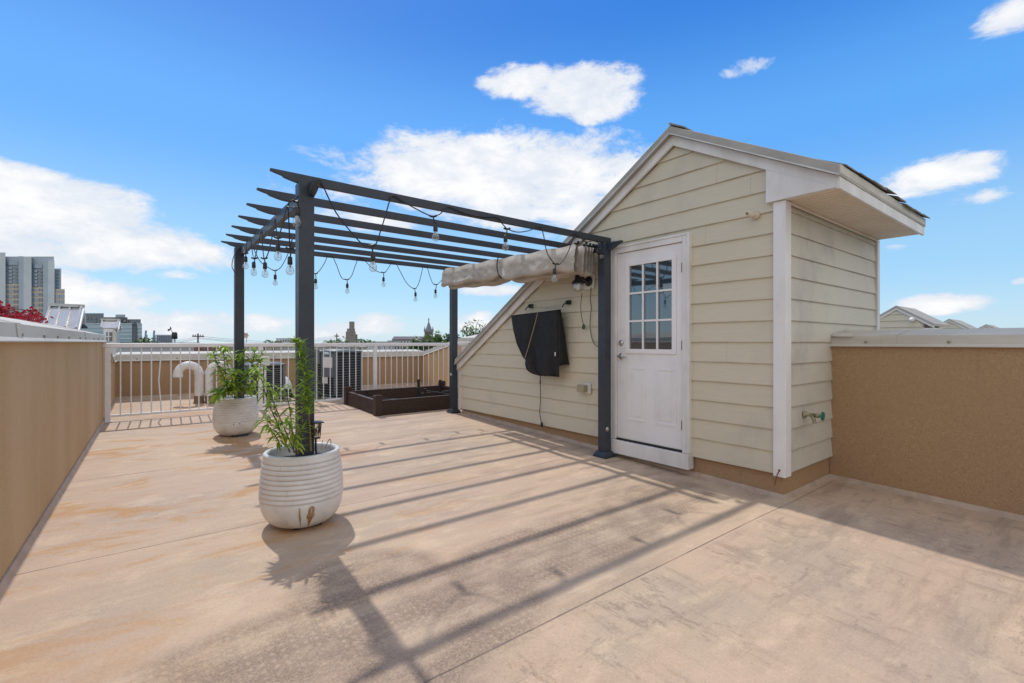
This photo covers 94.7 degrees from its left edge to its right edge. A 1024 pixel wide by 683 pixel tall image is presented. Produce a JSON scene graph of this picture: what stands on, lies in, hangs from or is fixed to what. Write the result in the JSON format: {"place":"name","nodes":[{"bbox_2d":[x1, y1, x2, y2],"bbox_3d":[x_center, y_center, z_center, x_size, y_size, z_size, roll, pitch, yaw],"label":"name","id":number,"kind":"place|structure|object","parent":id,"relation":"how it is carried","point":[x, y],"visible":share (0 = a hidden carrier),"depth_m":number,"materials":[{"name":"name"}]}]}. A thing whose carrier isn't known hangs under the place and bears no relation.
{"place":"outdoors","nodes":[
{"label":"outdoors","id":0,"kind":"place"},
{"bbox_2d":[0,253,64,315],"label":"apartment tower","id":1,"kind":"structure","parent":0,"point":[28,282],"depth_m":259.00,"materials":[{"name":"grey concrete"}]},
{"bbox_2d":[6,261,17,264],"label":"window","id":2,"kind":"structure","parent":1,"relation":"in","point":[7,262],"depth_m":259.32,"materials":[{"name":"blue"}]},
{"bbox_2d":[32,264,41,267],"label":"window","id":3,"kind":"structure","parent":1,"relation":"in","point":[33,265],"depth_m":259.32,"materials":[{"name":"blue"}]},
{"bbox_2d":[42,313,141,342],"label":"glass block","id":4,"kind":"structure","parent":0,"point":[131,331],"depth_m":189.50,"materials":[{"name":"glass"}]},
{"bbox_2d":[100,318,121,354],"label":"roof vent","id":5,"kind":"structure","parent":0,"point":[111,328],"depth_m":14.83,"materials":[{"name":"white metal"}]},
{"bbox_2d":[103,329,116,340],"bbox_3d":[-12.599,-0.227,14.776,0.373,0.375,0.087,0,0,0],"label":"window","id":6,"kind":"structure","parent":5,"relation":"in","point":[107,332],"depth_m":14.76,"materials":[{"name":"white paint"}]},
{"bbox_2d":[121,347,193,351],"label":"row house","id":7,"kind":"structure","parent":0,"point":[158,349],"depth_m":34.00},
{"bbox_2d":[156,335,171,342],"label":"plant shed","id":8,"kind":"structure","parent":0,"point":[166,338],"depth_m":110.00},
{"bbox_2d":[168,327,177,342],"bbox_3d":[-14.377,-0.272,19.974,0.379,0.780,0.218,0,0,-19],"label":"roof sensor","id":9,"kind":"object","parent":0,"point":[174,335],"visible":0.96,"depth_m":19.94,"materials":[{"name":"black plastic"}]},
{"bbox_2d":[194,347,219,350],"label":"row house","id":10,"kind":"structure","parent":0,"point":[205,349],"depth_m":60.00,"materials":[{"name":"grey brick"}]},
{"bbox_2d":[226,347,279,350],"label":"row house","id":11,"kind":"structure","parent":0,"point":[270,348],"depth_m":66.00,"materials":[{"name":"grey"}]},
{"bbox_2d":[276,338,293,342],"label":"row house","id":12,"kind":"structure","parent":0,"point":[284,339],"depth_m":150.00,"materials":[{"name":"grey"}]},
{"bbox_2d":[346,322,356,342],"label":"grain tower","id":13,"kind":"structure","parent":0,"point":[351,335],"depth_m":416.10,"materials":[{"name":"concrete"}]},
{"bbox_2d":[387,341,420,342],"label":"row house","id":14,"kind":"structure","parent":0,"point":[401,341],"depth_m":140.00,"materials":[{"name":"grey"}]},
{"bbox_2d":[391,318,434,340],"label":"church","id":15,"kind":"structure","parent":0,"point":[428,329],"depth_m":210.00,"materials":[{"name":"grey brick"}]},
{"bbox_2d":[0,384,1023,682],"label":"deck floor","id":16,"kind":"structure","parent":0,"point":[440,546],"depth_m":2.60,"materials":[{"name":"beige concrete"}]},
{"bbox_2d":[0,317,116,598],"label":"parapet wall","id":17,"kind":"structure","parent":16,"relation":"on","point":[52,400],"depth_m":3.14,"materials":[{"name":"paint"}]},
{"bbox_2d":[173,361,203,403],"bbox_3d":[-5.564,0.693,8.142,0.468,0.731,0.189,0,0,-38],"label":"vent pipe","id":18,"kind":"object","parent":16,"relation":"on","point":[185,366],"visible":0.92,"depth_m":8.16,"materials":[{"name":"white plastic"}]},
{"bbox_2d":[204,361,232,403],"bbox_3d":[-5.180,0.695,8.330,0.452,0.733,0.173,0,0,-38],"label":"vent pipe","id":19,"kind":"object","parent":16,"relation":"on","point":[210,372],"visible":0.52,"depth_m":8.21,"materials":[{"name":"white plastic"}]},
{"bbox_2d":[212,395,258,435],"bbox_3d":[-3.423,0.908,5.854,0.501,0.464,0.501,0,0,-38],"label":"planter pot","id":20,"kind":"object","parent":16,"relation":"on","point":[232,416],"visible":0.91,"depth_m":5.66,"materials":[{"name":"ceramic"}]},
{"bbox_2d":[202,345,270,404],"bbox_3d":[-3.256,0.376,5.502,0.825,0.689,0.570,0,0,3],"label":"potted plant","id":21,"kind":"object","parent":20,"relation":"in","point":[230,389],"visible":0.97,"depth_m":5.51,"materials":[{"name":"green plant"}]},
{"bbox_2d":[263,356,269,403],"bbox_3d":[-4.326,0.664,8.272,0.140,0.830,0.060,0,0,-38],"label":"disconnect box","id":22,"kind":"object","parent":16,"relation":"on","point":[267,363],"visible":0.41,"depth_m":8.26,"materials":[{"name":"white plastic"}]},
{"bbox_2d":[244,362,289,403],"bbox_3d":[-4.531,0.726,8.594,0.740,0.738,0.740,0,0,-38],"label":"condenser unit","id":23,"kind":"object","parent":16,"relation":"on","point":[269,375],"visible":0.35,"depth_m":8.43,"materials":[{"name":"grey metal"}]},
{"bbox_2d":[115,349,422,398],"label":"parapet wall","id":24,"kind":"structure","parent":16,"relation":"on","point":[367,368],"depth_m":9.12,"materials":[{"name":"paint"}]},
{"bbox_2d":[103,343,468,422],"bbox_3d":[-3.257,0.553,8.245,5.905,1.083,0.100,0,0,-38],"label":"railing","id":25,"kind":"object","parent":16,"relation":"on","point":[109,346],"visible":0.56,"depth_m":7.52,"materials":[{"name":"white metal"}]},
{"bbox_2d":[258,442,342,528],"bbox_3d":[-1.440,0.981,3.241,0.533,0.494,0.533,0,0,-38],"label":"planter pot","id":26,"kind":"object","parent":16,"relation":"on","point":[294,492],"visible":0.96,"depth_m":3.03,"materials":[{"name":"ceramic"}]},
{"bbox_2d":[247,367,312,454],"bbox_3d":[-1.496,0.449,3.060,0.426,0.576,0.498,0,0,-38],"label":"potted plant","id":27,"kind":"object","parent":26,"relation":"in","point":[291,439],"visible":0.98,"depth_m":3.04,"materials":[{"name":"green plant"}]},
{"bbox_2d":[285,336,329,452],"bbox_3d":[-1.309,0.329,3.003,0.328,0.754,0.304,0,0,-38],"label":"potted plant","id":28,"kind":"object","parent":26,"relation":"in","point":[306,399],"visible":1,"depth_m":2.99,"materials":[{"name":"green plant"}]},
{"bbox_2d":[310,420,323,453],"bbox_3d":[-1.320,0.674,3.182,0.080,0.287,0.080,0,0,-38],"label":"lantern","id":29,"kind":"object","parent":26,"relation":"in","point":[314,431],"visible":0.98,"depth_m":3.17,"materials":[{"name":"black plastic"}]},
{"bbox_2d":[283,377,320,398],"bbox_3d":[-3.965,0.848,8.796,0.646,0.436,0.543,0,0,-38],"label":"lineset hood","id":30,"kind":"object","parent":16,"relation":"on","point":[291,395],"visible":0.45,"depth_m":8.58,"materials":[{"name":"white plastic"}]},
{"bbox_2d":[314,349,319,399],"bbox_3d":[-3.567,0.607,8.561,0.130,0.955,0.080,0,0,-38],"label":"disconnect box","id":31,"kind":"object","parent":16,"relation":"on","point":[318,355],"visible":0.52,"depth_m":8.55,"materials":[{"name":"grey metal"}]},
{"bbox_2d":[314,349,362,400],"bbox_3d":[-3.398,0.616,9.240,0.760,0.968,0.760,0,0,32],"label":"condenser unit","id":32,"kind":"object","parent":16,"relation":"on","point":[340,371],"visible":0.67,"depth_m":8.99,"materials":[{"name":"grey metal"}]},
{"bbox_2d":[344,379,449,415],"bbox_3d":[-1.744,0.912,8.401,2.000,0.446,1.450,0,0,-38],"label":"raised bed","id":33,"kind":"object","parent":16,"relation":"on","point":[387,401],"visible":0.78,"depth_m":7.93,"materials":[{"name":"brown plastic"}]},
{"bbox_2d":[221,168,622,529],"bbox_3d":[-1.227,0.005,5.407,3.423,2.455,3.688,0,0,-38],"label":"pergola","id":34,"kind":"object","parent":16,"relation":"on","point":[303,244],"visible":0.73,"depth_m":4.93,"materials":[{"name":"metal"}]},
{"bbox_2d":[232,182,603,301],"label":"string lights","id":35,"kind":"object","parent":34,"relation":"hanging from","point":[297,214],"visible":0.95,"depth_m":4.16,"materials":[{"name":"black plastic"}]},
{"bbox_2d":[441,241,596,288],"bbox_3d":[-0.076,-0.938,6.199,0.384,0.436,2.836,0,0,-38],"label":"shade canopy","id":36,"kind":"object","parent":34,"relation":"hanging from","point":[539,265],"visible":0.98,"depth_m":5.68,"materials":[{"name":"fabric"}]},
{"bbox_2d":[422,334,477,385],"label":"parapet wall","id":37,"kind":"structure","parent":16,"relation":"on","point":[468,339],"depth_m":11.10,"materials":[{"name":"paint"}]},
{"bbox_2d":[829,328,1023,521],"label":"parapet wall","id":38,"kind":"structure","parent":16,"relation":"on","point":[935,415],"depth_m":3.87,"materials":[{"name":"paint"}]},
{"bbox_2d":[0,0,1023,342],"label":"sky","id":39,"kind":"structure","parent":0,"point":[135,135],"materials":[{"name":"blue"}]},
{"label":"ground","id":40,"kind":"structure","parent":0,"visible":0},
{"bbox_2d":[133,337,154,342],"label":"tree","id":41,"kind":"object","parent":40,"relation":"on","point":[141,340],"visible":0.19,"depth_m":74.51,"materials":[{"name":"green plant"}]},
{"bbox_2d":[192,333,203,342],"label":"utility pole","id":42,"kind":"object","parent":40,"relation":"on","point":[198,336],"visible":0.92,"depth_m":74.92,"materials":[{"name":"wood"}]},
{"bbox_2d":[150,336,333,342],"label":"overhead wires","id":43,"kind":"object","parent":42,"relation":"attached to","point":[222,338],"visible":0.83,"depth_m":77.94,"materials":[{"name":"black plastic"}]},
{"bbox_2d":[264,339,280,342],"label":"tree","id":44,"kind":"object","parent":40,"relation":"on","point":[272,341],"visible":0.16,"depth_m":79.62,"materials":[{"name":"green plant"}]},
{"bbox_2d":[282,347,294,350],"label":"row house","id":45,"kind":"structure","parent":40,"relation":"on","point":[286,349],"depth_m":64.00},
{"bbox_2d":[327,336,349,342],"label":"tree","id":46,"kind":"object","parent":40,"relation":"on","point":[339,340],"visible":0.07,"depth_m":89.13,"materials":[{"name":"green plant"}]},
{"bbox_2d":[314,346,366,349],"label":"row house","id":47,"kind":"structure","parent":40,"relation":"on","point":[345,347],"depth_m":58.00,"materials":[{"name":"grey"}]},
{"bbox_2d":[354,338,375,346],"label":"tree","id":48,"kind":"object","parent":40,"relation":"on","point":[363,340],"visible":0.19,"depth_m":91.24,"materials":[{"name":"green plant"}]},
{"bbox_2d":[367,346,388,349],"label":"row house","id":49,"kind":"structure","parent":40,"relation":"on","point":[381,347],"depth_m":62.00,"materials":[{"name":"grey"}]},
{"bbox_2d":[389,346,406,349],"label":"row house","id":50,"kind":"structure","parent":40,"relation":"on","point":[398,348],"depth_m":63.00,"materials":[{"name":"grey"}]},
{"bbox_2d":[405,333,437,350],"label":"tree","id":51,"kind":"object","parent":40,"relation":"on","point":[417,340],"visible":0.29,"depth_m":59.08,"materials":[{"name":"green plant"}]},
{"bbox_2d":[424,330,443,342],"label":"tree","id":52,"kind":"object","parent":40,"relation":"on","point":[435,336],"visible":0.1,"depth_m":94.67,"materials":[{"name":"green plant"}]},
{"bbox_2d":[433,330,460,342],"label":"tree","id":53,"kind":"object","parent":40,"relation":"on","point":[446,340],"visible":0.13,"depth_m":85.36,"materials":[{"name":"green plant"}]},
{"bbox_2d":[460,319,485,336],"bbox_3d":[-1.575,5.888,24.121,1.990,14.226,2.151,0,0,-38],"label":"tree","id":54,"kind":"object","parent":40,"relation":"on","point":[469,328],"visible":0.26,"depth_m":23.98,"materials":[{"name":"green plant"}]},
{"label":"terrace roof","id":55,"kind":"structure","parent":40,"relation":"on","visible":0},
{"bbox_2d":[0,300,54,323],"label":"red maple","id":56,"kind":"object","parent":55,"relation":"on","point":[16,314],"visible":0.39,"depth_m":6.50,"materials":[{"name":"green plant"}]},
{"bbox_2d":[43,303,87,330],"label":"skylight","id":57,"kind":"structure","parent":55,"relation":"on","point":[71,316],"depth_m":10.62},
{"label":"terrace roof","id":58,"kind":"structure","parent":40,"relation":"on","visible":0},
{"bbox_2d":[880,306,949,329],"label":"stair shed","id":59,"kind":"structure","parent":58,"relation":"on","point":[895,317],"depth_m":17.50,"materials":[{"name":"wood"}]},
{"bbox_2d":[940,319,975,328],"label":"stair shed","id":60,"kind":"structure","parent":58,"relation":"on","point":[956,324],"depth_m":26.74,"materials":[{"name":"metal"}]},
{"bbox_2d":[979,324,997,327],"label":"stair shed","id":61,"kind":"structure","parent":58,"relation":"on","point":[988,326],"depth_m":37.05,"materials":[{"name":"metal"}]},
{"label":"house block","id":62,"kind":"structure","parent":0,"visible":0},
{"bbox_2d":[454,123,929,500],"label":"stair shed","id":63,"kind":"structure","parent":62,"relation":"on","point":[729,318],"depth_m":4.41,"materials":[{"name":"paint"}]},
{"bbox_2d":[511,309,568,426],"bbox_3d":[0.331,0.343,5.985,0.210,1.478,0.951,0,0,-38],"label":"covered television","id":64,"kind":"object","parent":63,"relation":"attached to","point":[540,341],"visible":1,"depth_m":5.83,"materials":[{"name":"black fabric"}]},
{"bbox_2d":[562,300,570,306],"bbox_3d":[0.655,-0.464,5.694,0.058,0.082,0.103,0,0,-38],"label":"wall hook","id":65,"kind":"object","parent":63,"relation":"attached to","point":[567,302],"depth_m":5.67,"materials":[{"name":"black plastic"}]},
{"bbox_2d":[571,274,594,291],"bbox_3d":[0.789,-0.700,5.347,0.275,0.263,0.170,0,0,-38],"label":"wall lamp","id":66,"kind":"object","parent":63,"relation":"attached to","point":[588,282],"visible":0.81,"depth_m":5.36,"materials":[{"name":"black plastic"}]},
{"bbox_2d":[580,294,584,328],"bbox_3d":[0.799,-0.353,5.403,0.046,0.407,0.185,0,0,19],"label":"green cord","id":67,"kind":"object","parent":66,"relation":"hanging from","point":[583,326],"visible":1,"depth_m":5.46,"materials":[{"name":"green plastic"}]},
{"bbox_2d":[590,290,597,346],"bbox_3d":[0.935,-0.286,5.327,0.026,0.676,0.190,0,0,-28],"label":"green cord","id":68,"kind":"object","parent":66,"relation":"hanging from","point":[590,319],"visible":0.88,"depth_m":5.39,"materials":[{"name":"green plastic"}]},
{"bbox_2d":[577,383,590,393],"bbox_3d":[0.829,0.531,5.450,0.085,0.120,0.160,0,0,-38],"label":"outlet box","id":69,"kind":"object","parent":63,"relation":"attached to","point":[584,387],"visible":1,"depth_m":5.42,"materials":[{"name":"white plastic"}]},
{"bbox_2d":[617,243,681,449],"bbox_3d":[1.368,0.038,4.778,0.086,1.977,0.792,0,0,-38],"label":"door","id":70,"kind":"structure","parent":63,"relation":"in","point":[649,281],"depth_m":4.77,"materials":[{"name":"wood"}]},
{"bbox_2d":[744,211,760,218],"bbox_3d":[1.997,-1.068,3.932,0.143,0.070,0.068,0,0,-31],"label":"pipe stub","id":71,"kind":"object","parent":63,"relation":"attached to","point":[754,214],"visible":1,"depth_m":3.92,"materials":[{"name":"plastic"}]},
{"bbox_2d":[803,411,824,423],"bbox_3d":[2.541,0.630,3.973,0.075,0.106,0.148,0,0,-38],"label":"hose tap","id":72,"kind":"object","parent":63,"relation":"attached to","point":[813,415],"visible":1,"depth_m":3.95,"materials":[{"name":"gold metal"}]}
]}

